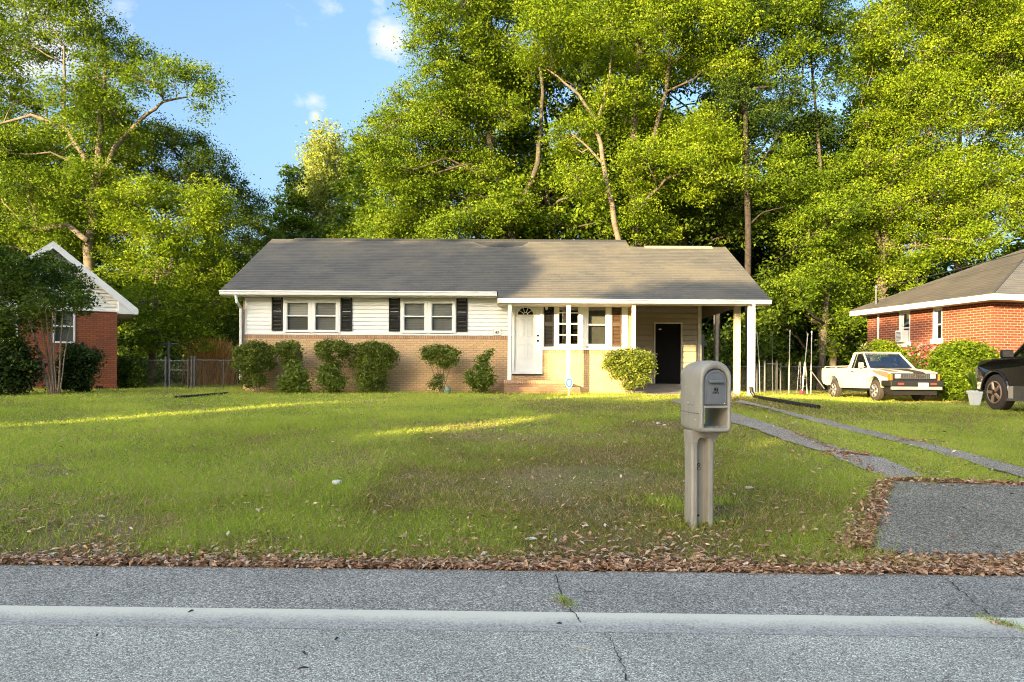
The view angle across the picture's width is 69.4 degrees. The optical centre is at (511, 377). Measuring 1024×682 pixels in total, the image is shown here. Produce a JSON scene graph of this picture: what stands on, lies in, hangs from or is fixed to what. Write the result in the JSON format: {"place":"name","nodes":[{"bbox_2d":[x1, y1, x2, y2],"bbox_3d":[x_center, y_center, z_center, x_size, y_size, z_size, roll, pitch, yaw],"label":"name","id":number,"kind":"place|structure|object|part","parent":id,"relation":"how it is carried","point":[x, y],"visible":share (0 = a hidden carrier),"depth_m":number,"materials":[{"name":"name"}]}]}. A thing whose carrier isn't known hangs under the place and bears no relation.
{"place":"outdoors","nodes":[
{"label":"outdoors","id":0,"kind":"place"},
{"bbox_2d":[0,625,1023,681],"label":"road","id":1,"kind":"structure","parent":0,"point":[52,653],"depth_m":3.71,"materials":[{"name":"grey asphalt"}]},
{"bbox_2d":[0,605,1023,637],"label":"road edge marking","id":2,"kind":"object","parent":1,"relation":"on","point":[522,621],"visible":1,"depth_m":4.24,"materials":[{"name":"paint"}]},
{"bbox_2d":[958,609,1023,631],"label":"weed","id":3,"kind":"object","parent":2,"relation":"on","point":[991,620],"visible":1,"depth_m":4.24,"materials":[{"name":"green plant"}]},
{"bbox_2d":[607,633,626,679],"bbox_3d":[0.533,1.394,3.718,0.029,0.001,0.628,0,0,0],"label":"road crack","id":4,"kind":"object","parent":1,"relation":"on","point":[619,660],"visible":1,"depth_m":3.63,"materials":[{"name":"black asphalt"}]},
{"bbox_2d":[0,564,1023,617],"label":"road shoulder","id":5,"kind":"object","parent":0,"point":[858,594],"visible":0.97,"depth_m":4.85},
{"bbox_2d":[548,591,579,607],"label":"weed","id":6,"kind":"object","parent":5,"relation":"on","point":[566,603],"visible":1,"depth_m":4.60,"materials":[{"name":"green plant"}]},
{"bbox_2d":[555,575,580,621],"bbox_3d":[0.331,1.393,4.721,0.049,0.001,1.015,0,0,-5],"label":"road crack","id":7,"kind":"object","parent":5,"relation":"on","point":[564,602],"visible":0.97,"depth_m":4.75,"materials":[{"name":"black asphalt"}]},
{"bbox_2d":[946,579,989,614],"bbox_3d":[2.958,1.407,4.848,0.037,0.001,0.977,0,0,13],"label":"road crack","id":8,"kind":"object","parent":5,"relation":"on","point":[968,596],"visible":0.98,"depth_m":4.77,"materials":[{"name":"black asphalt"}]},
{"bbox_2d":[0,383,1023,574],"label":"ground","id":9,"kind":"structure","parent":0,"point":[551,476],"depth_m":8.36,"materials":[{"name":"green plant"}]},
{"bbox_2d":[0,237,42,349],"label":"crape myrtle tree","id":10,"kind":"object","parent":9,"relation":"on","point":[6,337],"visible":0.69,"depth_m":18.96,"materials":[{"name":"green plant"}]},
{"bbox_2d":[0,338,49,395],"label":"camellia bush","id":11,"kind":"object","parent":9,"relation":"on","point":[19,368],"visible":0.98,"depth_m":19.33,"materials":[{"name":"green plant"}]},
{"bbox_2d":[0,246,105,394],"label":"crape myrtle tree","id":12,"kind":"object","parent":9,"relation":"on","point":[74,297],"visible":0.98,"depth_m":19.40,"materials":[{"name":"green plant"}]},
{"bbox_2d":[0,241,138,388],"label":"red brick house","id":13,"kind":"structure","parent":9,"relation":"on","point":[98,329],"depth_m":24.48,"materials":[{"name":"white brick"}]},
{"bbox_2d":[0,307,17,341],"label":"window","id":14,"kind":"structure","parent":13,"relation":"in","point":[15,307],"depth_m":23.34,"materials":[{"name":"white glass"}]},
{"bbox_2d":[53,310,74,342],"bbox_3d":[-14.605,-1.673,24.102,0.630,1.110,0.170,0,0,-33],"label":"window","id":15,"kind":"structure","parent":13,"relation":"in","point":[65,330],"depth_m":24.18,"materials":[{"name":"white glass"}]},
{"bbox_2d":[41,341,109,392],"bbox_3d":[-12.168,-0.237,20.707,1.772,1.619,1.376,0,0,0],"label":"camellia bush","id":16,"kind":"object","parent":9,"relation":"on","point":[81,363],"visible":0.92,"depth_m":20.53,"materials":[{"name":"green plant"}]},
{"bbox_2d":[0,79,165,343],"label":"leafy tree","id":17,"kind":"object","parent":9,"relation":"on","point":[79,250],"visible":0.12,"depth_m":35.93,"materials":[{"name":"green plant"}]},
{"bbox_2d":[0,144,172,324],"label":"dark tree","id":18,"kind":"object","parent":9,"relation":"on","point":[98,261],"visible":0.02,"depth_m":38.57,"materials":[{"name":"green plant"}]},
{"bbox_2d":[0,0,236,274],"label":"oak tree","id":19,"kind":"object","parent":9,"relation":"on","point":[52,212],"visible":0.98,"depth_m":29.60,"materials":[{"name":"green plant"}]},
{"bbox_2d":[117,355,152,388],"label":"bush","id":20,"kind":"object","parent":9,"relation":"on","point":[130,375],"visible":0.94,"depth_m":25.50,"materials":[{"name":"green plant"}]},
{"bbox_2d":[117,356,166,387],"bbox_3d":[-13.025,-0.129,26.000,1.770,1.274,0.084,0,0,0],"label":"chain link fence","id":21,"kind":"object","parent":9,"relation":"on","point":[165,360],"visible":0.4,"depth_m":25.99,"materials":[{"name":"metal"}]},
{"bbox_2d":[158,341,178,386],"bbox_3d":[-12.785,-0.469,27.500,0.746,1.804,0.090,0,0,0],"label":"clothesline pole","id":22,"kind":"object","parent":9,"relation":"on","point":[168,344],"visible":0.74,"depth_m":27.46,"materials":[{"name":"metal"}]},
{"bbox_2d":[79,155,261,385],"bbox_3d":[-13.940,-4.164,29.054,8.459,9.642,5.296,0,0,14],"label":"oak tree","id":23,"kind":"object","parent":9,"relation":"on","point":[162,246],"visible":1,"depth_m":28.50,"materials":[{"name":"green plant"}]},
{"bbox_2d":[169,358,188,387],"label":"chain link gate","id":24,"kind":"structure","parent":9,"relation":"on","point":[187,378],"depth_m":26.04,"materials":[{"name":"metal"}]},
{"bbox_2d":[104,109,294,343],"bbox_3d":[-14.675,-6.105,36.452,10.576,13.343,7.361,0,0,0],"label":"dark tree","id":25,"kind":"object","parent":9,"relation":"on","point":[252,245],"visible":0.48,"depth_m":35.22,"materials":[{"name":"green plant"}]},
{"bbox_2d":[174,392,227,397],"bbox_3d":[-8.235,0.464,19.816,0.186,0.130,2.148,0,0,15],"label":"drain pipe","id":26,"kind":"object","parent":9,"relation":"on","point":[196,395],"visible":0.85,"depth_m":19.48,"materials":[{"name":"black plastic"}]},
{"bbox_2d":[176,337,238,385],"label":"dry reeds","id":27,"kind":"object","parent":9,"relation":"on","point":[207,372],"visible":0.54,"depth_m":30.89,"materials":[{"name":"plant"}]},
{"bbox_2d":[191,356,240,387],"bbox_3d":[-10.420,-0.120,26.000,1.772,1.256,0.084,0,0,0],"label":"chain link fence","id":28,"kind":"object","parent":9,"relation":"on","point":[194,360],"visible":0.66,"depth_m":25.99,"materials":[{"name":"metal"}]},
{"bbox_2d":[228,337,279,392],"bbox_3d":[-7.591,-0.368,21.726,1.638,1.696,1.219,0,0,0],"label":"shrub","id":29,"kind":"object","parent":9,"relation":"on","point":[252,360],"visible":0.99,"depth_m":21.59,"materials":[{"name":"green plant"}]},
{"bbox_2d":[269,336,307,368],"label":"shrub","id":30,"kind":"object","parent":9,"relation":"on","point":[288,350],"visible":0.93,"depth_m":21.61,"materials":[{"name":"green plant"}]},
{"bbox_2d":[257,162,324,241],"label":"dark tree","id":31,"kind":"object","parent":9,"relation":"on","point":[296,201],"visible":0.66,"depth_m":45.05,"materials":[{"name":"green plant"}]},
{"bbox_2d":[272,359,313,393],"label":"shrub","id":32,"kind":"object","parent":9,"relation":"on","point":[292,380],"visible":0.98,"depth_m":21.24,"materials":[{"name":"green plant"}]},
{"bbox_2d":[271,226,336,238],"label":"dark tree","id":33,"kind":"object","parent":9,"relation":"on","point":[293,235],"depth_m":41.80,"materials":[{"name":"green plant"}]},
{"bbox_2d":[281,109,358,235],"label":"poplar tree","id":34,"kind":"object","parent":9,"relation":"on","point":[328,172],"visible":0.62,"depth_m":46.75,"materials":[{"name":"green plant"}]},
{"bbox_2d":[309,360,352,393],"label":"shrub","id":35,"kind":"object","parent":9,"relation":"on","point":[328,377],"visible":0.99,"depth_m":21.31,"materials":[{"name":"green plant"}]},
{"bbox_2d":[310,336,353,392],"bbox_3d":[-5.226,-0.388,21.738,1.452,1.755,0.919,0,0,19],"label":"shrub","id":36,"kind":"object","parent":9,"relation":"on","point":[328,349],"visible":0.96,"depth_m":21.61,"materials":[{"name":"green plant"}]},
{"bbox_2d":[310,144,390,237],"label":"dark tree","id":37,"kind":"object","parent":9,"relation":"on","point":[349,192],"visible":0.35,"depth_m":43.15,"materials":[{"name":"green plant"}]},
{"bbox_2d":[344,338,402,393],"bbox_3d":[-4.122,-0.323,21.661,1.838,1.697,1.264,0,0,17],"label":"shrub","id":38,"kind":"object","parent":9,"relation":"on","point":[373,361],"visible":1,"depth_m":21.49,"materials":[{"name":"green plant"}]},
{"bbox_2d":[338,123,469,238],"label":"leafy tree","id":39,"kind":"object","parent":9,"relation":"on","point":[366,211],"visible":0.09,"depth_m":36.32,"materials":[{"name":"green plant"}]},
{"bbox_2d":[414,342,464,392],"bbox_3d":[-2.127,-0.281,21.749,1.520,1.572,1.040,0,0,0],"label":"shrub","id":40,"kind":"object","parent":9,"relation":"on","point":[447,354],"visible":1,"depth_m":21.62,"materials":[{"name":"green plant"}]},
{"bbox_2d":[337,0,556,238],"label":"oak tree","id":41,"kind":"object","parent":9,"relation":"on","point":[486,50],"visible":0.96,"depth_m":31.52,"materials":[{"name":"green plant"}]},
{"bbox_2d":[444,386,450,392],"bbox_3d":[-1.857,0.361,21.350,0.190,0.240,0.185,0,0,0],"label":"garden globe","id":42,"kind":"object","parent":9,"relation":"on","point":[447,389],"visible":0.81,"depth_m":21.28,"materials":[{"name":"green ceramic"}]},
{"bbox_2d":[460,348,497,393],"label":"shrub","id":43,"kind":"object","parent":9,"relation":"on","point":[481,381],"visible":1,"depth_m":21.60,"materials":[{"name":"green plant"}]},
{"bbox_2d":[392,0,574,237],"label":"leafy tree","id":44,"kind":"object","parent":9,"relation":"on","point":[519,144],"visible":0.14,"depth_m":35.66,"materials":[{"name":"green plant"}]},
{"bbox_2d":[117,316,867,389],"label":"undergrowth","id":45,"kind":"object","parent":9,"relation":"on","point":[159,377],"visible":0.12,"depth_m":35.91,"materials":[{"name":"green plant"}]},
{"bbox_2d":[219,238,771,395],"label":"brick house","id":46,"kind":"structure","parent":9,"relation":"on","point":[558,312],"depth_m":22.50,"materials":[{"name":"white"}]},
{"bbox_2d":[284,300,310,331],"bbox_3d":[-6.512,-1.870,22.510,0.824,0.986,0.129,0,0,0],"label":"window","id":47,"kind":"structure","parent":46,"relation":"in","point":[297,313],"depth_m":22.49,"materials":[{"name":"white glass"}]},
{"bbox_2d":[312,300,338,332],"bbox_3d":[-5.663,-1.866,22.510,0.808,0.986,0.129,0,0,0],"label":"window","id":48,"kind":"structure","parent":46,"relation":"in","point":[325,313],"depth_m":22.49,"materials":[{"name":"white glass"}]},
{"bbox_2d":[401,300,427,332],"bbox_3d":[-2.967,-1.852,22.510,0.808,0.986,0.129,0,0,0],"label":"window","id":49,"kind":"structure","parent":46,"relation":"in","point":[414,313],"depth_m":22.49,"materials":[{"name":"white glass"}]},
{"bbox_2d":[429,300,454,332],"bbox_3d":[-2.126,-1.847,22.510,0.808,0.986,0.129,0,0,0],"label":"window","id":50,"kind":"structure","parent":46,"relation":"in","point":[441,313],"depth_m":22.49,"materials":[{"name":"white glass"}]},
{"bbox_2d":[493,329,500,334],"bbox_3d":[-0.453,-1.382,22.458,0.258,0.202,0.028,0,0,0],"label":"number plaque","id":51,"kind":"object","parent":46,"relation":"attached to","point":[496,331],"visible":1,"depth_m":22.45,"materials":[{"name":"white wood"}]},
{"bbox_2d":[514,307,538,371],"bbox_3d":[0.458,-1.285,22.503,0.761,2.198,0.125,0,0,0],"label":"door","id":52,"kind":"structure","parent":46,"relation":"in","point":[525,317],"depth_m":22.52,"materials":[{"name":"white paint"}]},
{"bbox_2d":[556,307,581,346],"bbox_3d":[1.722,-1.626,22.488,0.777,1.360,0.085,0,0,0],"label":"window","id":53,"kind":"structure","parent":46,"relation":"in","point":[575,328],"depth_m":22.48,"materials":[{"name":"white glass"}]},
{"bbox_2d":[585,307,608,346],"bbox_3d":[2.587,-1.625,22.519,0.730,1.360,0.149,0,0,0],"label":"window","id":54,"kind":"structure","parent":46,"relation":"in","point":[596,318],"depth_m":22.49,"materials":[{"name":"white glass"}]},
{"bbox_2d":[655,324,680,383],"bbox_3d":[5.374,-0.821,25.497,0.883,2.066,0.107,0,0,0],"label":"storage door","id":55,"kind":"structure","parent":46,"relation":"in","point":[667,336],"depth_m":25.51,"materials":[{"name":"black paint"}]},
{"bbox_2d":[0,413,1023,576],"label":"fallen leaves","id":56,"kind":"object","parent":9,"relation":"on","point":[1007,567],"visible":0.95,"depth_m":5.58,"materials":[{"name":"brown plant"}]},
{"bbox_2d":[79,241,966,372],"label":"distant woods","id":57,"kind":"object","parent":9,"relation":"on","point":[707,321],"visible":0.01,"depth_m":50.58,"materials":[{"name":"green plant"}]},
{"bbox_2d":[464,39,617,239],"bbox_3d":[1.756,-8.843,40.431,11.808,19.190,7.504,0,0,0],"label":"dark tree","id":58,"kind":"object","parent":9,"relation":"on","point":[570,99],"visible":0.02,"depth_m":39.89,"materials":[{"name":"green plant"}]},
{"bbox_2d":[441,159,642,246],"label":"leafy tree","id":59,"kind":"object","parent":9,"relation":"on","point":[570,220],"visible":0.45,"depth_m":33.37,"materials":[{"name":"green plant"}]},
{"bbox_2d":[565,378,572,387],"bbox_3d":[1.590,0.307,20.608,0.200,0.615,0.024,0,0,0],"label":"yard sign","id":60,"kind":"object","parent":9,"relation":"on","point":[568,382],"visible":0.94,"depth_m":20.60,"materials":[{"name":"white plastic"}]},
{"bbox_2d":[497,0,653,239],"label":"oak tree","id":61,"kind":"object","parent":9,"relation":"on","point":[574,33],"visible":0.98,"depth_m":29.05,"materials":[{"name":"green plant"}]},
{"bbox_2d":[507,0,688,239],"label":"leafy tree","id":62,"kind":"object","parent":9,"relation":"on","point":[609,141],"visible":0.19,"depth_m":34.71,"materials":[{"name":"green plant"}]},
{"bbox_2d":[596,343,657,393],"bbox_3d":[3.316,-0.240,21.269,1.891,1.568,1.161,0,0,0],"label":"shrub","id":63,"kind":"object","parent":9,"relation":"on","point":[636,365],"visible":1,"depth_m":21.13,"materials":[{"name":"green plant"}]},
{"bbox_2d":[570,0,778,246],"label":"oak tree","id":64,"kind":"object","parent":9,"relation":"on","point":[670,14],"visible":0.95,"depth_m":29.97,"materials":[{"name":"green plant"}]},
{"bbox_2d":[576,85,772,260],"bbox_3d":[8.679,-7.829,39.726,10.572,17.160,7.329,0,0,0],"label":"dark tree","id":65,"kind":"object","parent":9,"relation":"on","point":[703,97],"visible":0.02,"depth_m":39.05,"materials":[{"name":"green plant"}]},
{"bbox_2d":[577,159,786,250],"bbox_3d":[8.008,-5.058,34.880,10.238,11.428,7.252,0,0,0],"label":"leafy tree","id":66,"kind":"object","parent":9,"relation":"on","point":[692,216],"visible":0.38,"depth_m":33.74,"materials":[{"name":"green plant"}]},
{"bbox_2d":[680,360,730,528],"bbox_3d":[1.690,0.627,6.489,0.303,1.556,0.511,0,0,-8],"label":"mailbox","id":67,"kind":"object","parent":9,"relation":"on","point":[706,384],"visible":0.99,"depth_m":6.41,"materials":[{"name":"beige plastic"}]},
{"bbox_2d":[704,369,726,404],"bbox_3d":[1.726,0.081,6.264,0.204,0.300,0.056,0,0,-8],"label":"mailbox door","id":68,"kind":"structure","parent":67,"relation":"in","point":[715,381],"depth_m":6.26,"materials":[{"name":"grey metal"}]},
{"bbox_2d":[642,0,784,360],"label":"leafy tree","id":69,"kind":"object","parent":9,"relation":"on","point":[713,95],"visible":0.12,"depth_m":35.84,"materials":[{"name":"green plant"}]},
{"bbox_2d":[727,364,762,391],"bbox_3d":[8.662,0.094,28.500,2.116,1.244,0.060,0,0,0],"label":"chain link fence","id":70,"kind":"object","parent":9,"relation":"on","point":[756,378],"visible":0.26,"depth_m":28.49,"materials":[{"name":"metal"}]},
{"bbox_2d":[704,176,802,387],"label":"dark tree","id":71,"kind":"object","parent":9,"relation":"on","point":[755,258],"visible":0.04,"depth_m":40.98,"materials":[{"name":"green plant"}]},
{"bbox_2d":[756,332,759,389],"bbox_3d":[9.062,-0.505,27.200,0.155,2.350,0.040,0,0,0],"label":"garden pole","id":72,"kind":"object","parent":9,"relation":"on","point":[759,363],"visible":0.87,"depth_m":27.19,"materials":[{"name":"white plastic"}]},
{"bbox_2d":[763,360,777,392],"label":"chain link gate","id":73,"kind":"structure","parent":9,"relation":"on","point":[764,375],"depth_m":27.57,"materials":[{"name":"metal"}]},
{"bbox_2d":[771,333,772,392],"bbox_3d":[9.570,-0.468,27.196,0.072,2.312,0.052,0,0,22],"label":"garden pole","id":74,"kind":"object","parent":9,"relation":"on","point":[772,367],"visible":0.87,"depth_m":27.19,"materials":[{"name":"metal"}]},
{"bbox_2d":[693,0,863,390],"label":"pine tree","id":75,"kind":"object","parent":9,"relation":"on","point":[779,104],"visible":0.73,"depth_m":30.58,"materials":[{"name":"green plant"}]},
{"bbox_2d":[753,395,820,408],"bbox_3d":[6.601,0.579,18.091,0.163,0.224,3.745,0,0,-3],"label":"drain pipe","id":76,"kind":"object","parent":9,"relation":"on","point":[787,401],"visible":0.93,"depth_m":17.61,"materials":[{"name":"black plastic"}]},
{"bbox_2d":[788,330,790,392],"bbox_3d":[10.206,-0.529,27.200,0.084,2.452,0.056,0,0,0],"label":"garden pole","id":77,"kind":"object","parent":9,"relation":"on","point":[789,361],"visible":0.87,"depth_m":27.19,"materials":[{"name":"white plastic"}]},
{"bbox_2d":[670,398,922,476],"bbox_3d":[4.275,0.824,14.080,0.907,0.588,11.707,0,0,0],"label":"driveway strip","id":78,"kind":"object","parent":9,"relation":"on","point":[885,465],"visible":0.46,"depth_m":10.13,"materials":[{"name":"grey concrete"}]},
{"bbox_2d":[796,362,807,393],"bbox_3d":[10.788,0.004,27.500,0.428,1.190,0.072,0,0,0],"label":"stepladder","id":79,"kind":"object","parent":9,"relation":"on","point":[800,377],"visible":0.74,"depth_m":27.49,"materials":[{"name":"metal"}]},
{"bbox_2d":[802,333,807,390],"bbox_3d":[10.776,-0.462,27.200,0.244,2.325,0.056,0,0,0],"label":"garden pole","id":80,"kind":"object","parent":9,"relation":"on","point":[805,361],"visible":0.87,"depth_m":27.18,"materials":[{"name":"white plastic"}]},
{"bbox_2d":[810,331,811,393],"bbox_3d":[11.012,-0.508,27.198,0.068,2.418,0.054,0,0,-22],"label":"garden pole","id":81,"kind":"object","parent":9,"relation":"on","point":[811,362],"visible":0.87,"depth_m":27.18,"materials":[{"name":"white plastic"}]},
{"bbox_2d":[733,0,893,390],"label":"oak tree","id":82,"kind":"object","parent":9,"relation":"on","point":[819,202],"visible":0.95,"depth_m":30.60,"materials":[{"name":"green plant"}]},
{"bbox_2d":[724,131,911,389],"bbox_3d":[15.047,-5.655,36.064,9.959,12.782,6.406,0,0,0],"label":"leafy tree","id":83,"kind":"object","parent":9,"relation":"on","point":[773,314],"visible":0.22,"depth_m":35.27,"materials":[{"name":"green plant"}]},
{"bbox_2d":[780,363,866,393],"bbox_3d":[12.069,0.091,28.500,3.512,1.290,0.072,0,0,0],"label":"chain link fence","id":84,"kind":"object","parent":9,"relation":"on","point":[805,377],"visible":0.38,"depth_m":28.50,"materials":[{"name":"metal"}]},
{"bbox_2d":[742,195,918,380],"bbox_3d":[17.012,-4.468,40.011,10.267,11.184,7.608,0,0,0],"label":"dark tree","id":85,"kind":"object","parent":9,"relation":"on","point":[800,333],"visible":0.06,"depth_m":39.08,"materials":[{"name":"green plant"}]},
{"bbox_2d":[816,335,845,393],"bbox_3d":[11.341,-0.444,26.251,0.980,2.114,1.965,0,0,22],"label":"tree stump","id":86,"kind":"object","parent":9,"relation":"on","point":[832,352],"visible":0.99,"depth_m":25.88,"materials":[{"name":"green plant"}]},
{"bbox_2d":[762,103,913,365],"bbox_3d":[18.645,-7.403,41.117,9.916,16.344,7.918,0,0,0],"label":"dark tree","id":87,"kind":"object","parent":9,"relation":"on","point":[823,141],"depth_m":39.77,"materials":[{"name":"green plant"}]},
{"bbox_2d":[850,341,875,360],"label":"azalea bush","id":88,"kind":"object","parent":9,"relation":"on","point":[866,347],"visible":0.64,"depth_m":24.33,"materials":[{"name":"green plant"}]},
{"bbox_2d":[735,400,1023,476],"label":"driveway strip","id":89,"kind":"object","parent":9,"relation":"on","point":[1002,466],"visible":0.98,"depth_m":10.38,"materials":[{"name":"grey concrete"}]},
{"bbox_2d":[822,352,942,400],"bbox_3d":[11.036,-0.046,22.490,1.602,1.450,4.258,0,0,-2],"label":"pickup truck","id":90,"kind":"object","parent":9,"relation":"on","point":[896,373],"visible":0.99,"depth_m":21.56,"materials":[{"name":"white paint"}]},
{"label":"side window","id":91,"kind":"part","parent":90,"relation":"part of","materials":[{"name":"blue glass"}]},
{"bbox_2d":[866,336,911,396],"bbox_3d":[12.428,-0.348,24.143,1.751,2.032,1.191,0,0,0],"label":"bush","id":92,"kind":"object","parent":9,"relation":"on","point":[882,345],"visible":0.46,"depth_m":24.04,"materials":[{"name":"green plant"}]},
{"bbox_2d":[807,0,1023,272],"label":"leafy tree","id":93,"kind":"object","parent":9,"relation":"on","point":[1018,246],"visible":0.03,"depth_m":36.75,"materials":[{"name":"green plant"}]},
{"bbox_2d":[904,338,937,398],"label":"azalea bush","id":94,"kind":"object","parent":9,"relation":"on","point":[917,356],"visible":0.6,"depth_m":22.24,"materials":[{"name":"pink plant"}]},
{"bbox_2d":[823,0,1023,316],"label":"maple tree","id":95,"kind":"object","parent":9,"relation":"on","point":[994,38],"visible":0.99,"depth_m":31.36,"materials":[{"name":"green plant"}]},
{"bbox_2d":[850,249,1023,396],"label":"red brick house","id":96,"kind":"structure","parent":9,"relation":"on","point":[982,302],"depth_m":23.89,"materials":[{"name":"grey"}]},
{"bbox_2d":[895,311,910,346],"bbox_3d":[13.589,-1.689,25.733,0.388,1.220,0.580,0,0,-14],"label":"window","id":97,"kind":"structure","parent":96,"relation":"in","point":[902,336],"depth_m":25.67,"materials":[{"name":"white glass"}]},
{"bbox_2d":[930,307,942,343],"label":"window","id":98,"kind":"structure","parent":96,"relation":"in","point":[937,312],"depth_m":24.39,"materials":[{"name":"white glass"}]},
{"bbox_2d":[877,252,1023,289],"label":"power cable","id":99,"kind":"object","parent":96,"relation":"attached to","point":[953,270],"visible":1,"depth_m":24.48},
{"bbox_2d":[873,481,1023,561],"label":"driveway apron","id":100,"kind":"object","parent":9,"relation":"on","point":[925,513],"visible":0.93,"depth_m":6.61,"materials":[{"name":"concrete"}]},
{"bbox_2d":[914,336,1000,401],"bbox_3d":[13.158,-0.163,21.604,2.620,2.224,1.838,0,0,0],"label":"hedge bush","id":101,"kind":"object","parent":9,"relation":"on","point":[948,360],"visible":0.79,"depth_m":21.26,"materials":[{"name":"green plant"}]},
{"bbox_2d":[959,368,982,405],"bbox_3d":[11.637,0.202,18.593,0.854,1.006,0.576,0,0,0],"label":"planter","id":102,"kind":"object","parent":9,"relation":"on","point":[975,396],"visible":0.77,"depth_m":18.52,"materials":[{"name":"white plastic"}]},
{"bbox_2d":[976,343,1023,409],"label":"suv","id":103,"kind":"object","parent":9,"relation":"on","point":[1000,383],"visible":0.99,"depth_m":15.53,"materials":[{"name":"black paint"}]},
{"bbox_2d":[0,0,1023,281],"label":"sky","id":104,"kind":"structure","parent":0,"point":[286,60],"materials":[{"name":"blue"}]},
{"bbox_2d":[810,369,824,388],"bbox_3d":[10.217,0.050,24.750,0.505,0.671,0.040,0,0,39],"label":"metal tube","id":105,"kind":"object","parent":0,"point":[817,379],"visible":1,"depth_m":24.73,"materials":[{"name":"metal"}]},
{"bbox_2d":[775,88,1023,261],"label":"power cable","id":106,"kind":"object","parent":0,"point":[909,170],"visible":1,"depth_m":23.44,"materials":[{"name":"black rubber"}]}
]}

